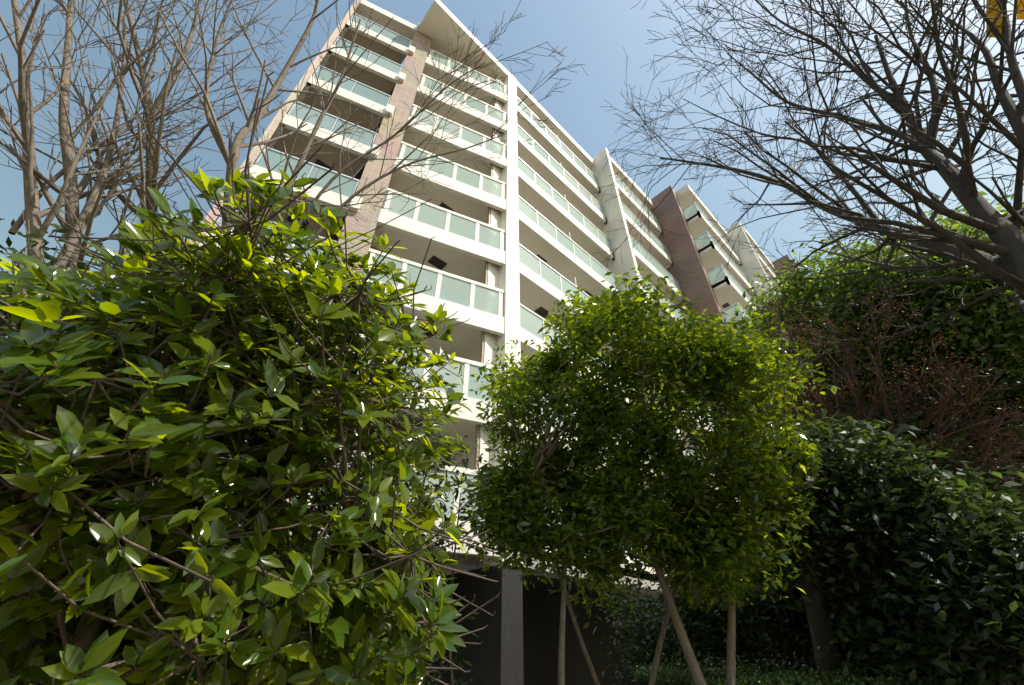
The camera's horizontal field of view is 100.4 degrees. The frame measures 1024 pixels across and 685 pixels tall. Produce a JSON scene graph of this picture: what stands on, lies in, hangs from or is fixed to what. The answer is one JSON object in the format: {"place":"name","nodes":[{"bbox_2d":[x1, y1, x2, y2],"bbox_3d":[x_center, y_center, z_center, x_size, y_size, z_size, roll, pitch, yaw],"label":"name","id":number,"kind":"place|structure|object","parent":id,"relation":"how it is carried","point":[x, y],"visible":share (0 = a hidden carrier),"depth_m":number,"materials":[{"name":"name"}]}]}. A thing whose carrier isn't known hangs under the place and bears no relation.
{"place":"outdoors","nodes":[
{"label":"outdoors","id":0,"kind":"place"},
{"bbox_2d":[0,72,500,684],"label":"evergreen","id":1,"kind":"object","parent":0,"point":[110,574],"depth_m":1.91,"materials":[{"name":"green plant"}]},
{"bbox_2d":[0,0,585,431],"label":"bare tree branches","id":2,"kind":"object","parent":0,"point":[70,192],"visible":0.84,"depth_m":3.96,"materials":[{"name":"grey plant"}]},
{"bbox_2d":[286,120,729,508],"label":"building window frames","id":3,"kind":"structure","parent":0,"point":[437,262],"depth_m":14.61,"materials":[{"name":"black metal"}]},
{"bbox_2d":[0,0,1023,405],"label":"sky","id":4,"kind":"structure","parent":0,"point":[595,33],"materials":[{"name":"blue"}]},
{"bbox_2d":[215,13,828,553],"bbox_3d":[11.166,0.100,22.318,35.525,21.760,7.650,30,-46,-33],"label":"balcony railings","id":5,"kind":"object","parent":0,"point":[457,291],"visible":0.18,"depth_m":16.07,"materials":[{"name":"green glass"}]},
{"bbox_2d":[183,0,942,600],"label":"building","id":6,"kind":"structure","parent":0,"point":[507,268],"depth_m":16.06,"materials":[{"name":"white concrete"}]},
{"bbox_2d":[191,28,405,313],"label":"balcony recesses","id":7,"kind":"object","parent":6,"relation":"attached to","point":[329,156],"visible":0.12,"depth_m":16.05,"materials":[{"name":"grey concrete"}]},
{"bbox_2d":[213,15,410,327],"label":"balcony railings","id":8,"kind":"object","parent":6,"relation":"attached to","point":[347,188],"visible":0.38,"depth_m":14.73,"materials":[{"name":"glass"}]},
{"bbox_2d":[179,0,528,502],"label":"wall","id":9,"kind":"structure","parent":6,"relation":"attached to","point":[405,91],"depth_m":14.39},
{"bbox_2d":[244,85,835,684],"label":"wall","id":10,"kind":"structure","parent":6,"relation":"attached to","point":[520,635],"depth_m":12.99,"materials":[{"name":"grey concrete"}]},
{"bbox_2d":[329,1,803,507],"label":"balcony recesses","id":11,"kind":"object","parent":6,"relation":"attached to","point":[436,24],"depth_m":19.58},
{"bbox_2d":[650,185,825,609],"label":"wall","id":12,"kind":"structure","parent":6,"relation":"attached to","point":[686,270],"depth_m":26.11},
{"bbox_2d":[629,645,1023,684],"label":"ground cover","id":13,"kind":"object","parent":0,"point":[715,675],"depth_m":4.59,"materials":[{"name":"green plant"}]},
{"bbox_2d":[733,183,1023,510],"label":"trees","id":14,"kind":"object","parent":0,"point":[1000,334],"depth_m":7.73,"materials":[{"name":"green plant"}]},
{"bbox_2d":[736,405,1023,684],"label":"bush","id":15,"kind":"object","parent":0,"point":[967,585],"depth_m":4.85,"materials":[{"name":"green plant"}]},
{"bbox_3d":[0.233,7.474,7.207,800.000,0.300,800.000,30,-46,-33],"label":"ground","id":16,"kind":"structure","parent":0,"visible":0},
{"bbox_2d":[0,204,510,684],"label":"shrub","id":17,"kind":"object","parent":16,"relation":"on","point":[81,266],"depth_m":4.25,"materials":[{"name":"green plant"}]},
{"bbox_2d":[457,263,839,684],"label":"tree","id":18,"kind":"object","parent":16,"relation":"on","point":[732,361],"depth_m":4.90,"materials":[{"name":"green plant"}]},
{"bbox_2d":[598,545,885,684],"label":"hedge","id":19,"kind":"object","parent":16,"relation":"on","point":[711,631],"depth_m":7.48,"materials":[{"name":"green plant"}]},
{"bbox_2d":[592,0,1023,387],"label":"bare tree branches","id":20,"kind":"object","parent":16,"relation":"on","point":[1003,233],"visible":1,"depth_m":4.17,"materials":[{"name":"brown plant"}]},
{"bbox_2d":[986,0,1023,37],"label":"banner flags","id":21,"kind":"object","parent":20,"relation":"attached to","point":[1020,15],"visible":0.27,"depth_m":5.31,"materials":[{"name":"yellow fabric"}]},
{"bbox_2d":[720,290,1023,676],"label":"red tree branches","id":22,"kind":"object","parent":16,"relation":"on","point":[941,407],"visible":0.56,"depth_m":6.27,"materials":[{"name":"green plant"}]},
{"bbox_2d":[721,280,1023,510],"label":"red tree leaves","id":23,"kind":"object","parent":22,"relation":"attached to","point":[950,406],"visible":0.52,"depth_m":6.32,"materials":[{"name":"brown plant"}]}
]}

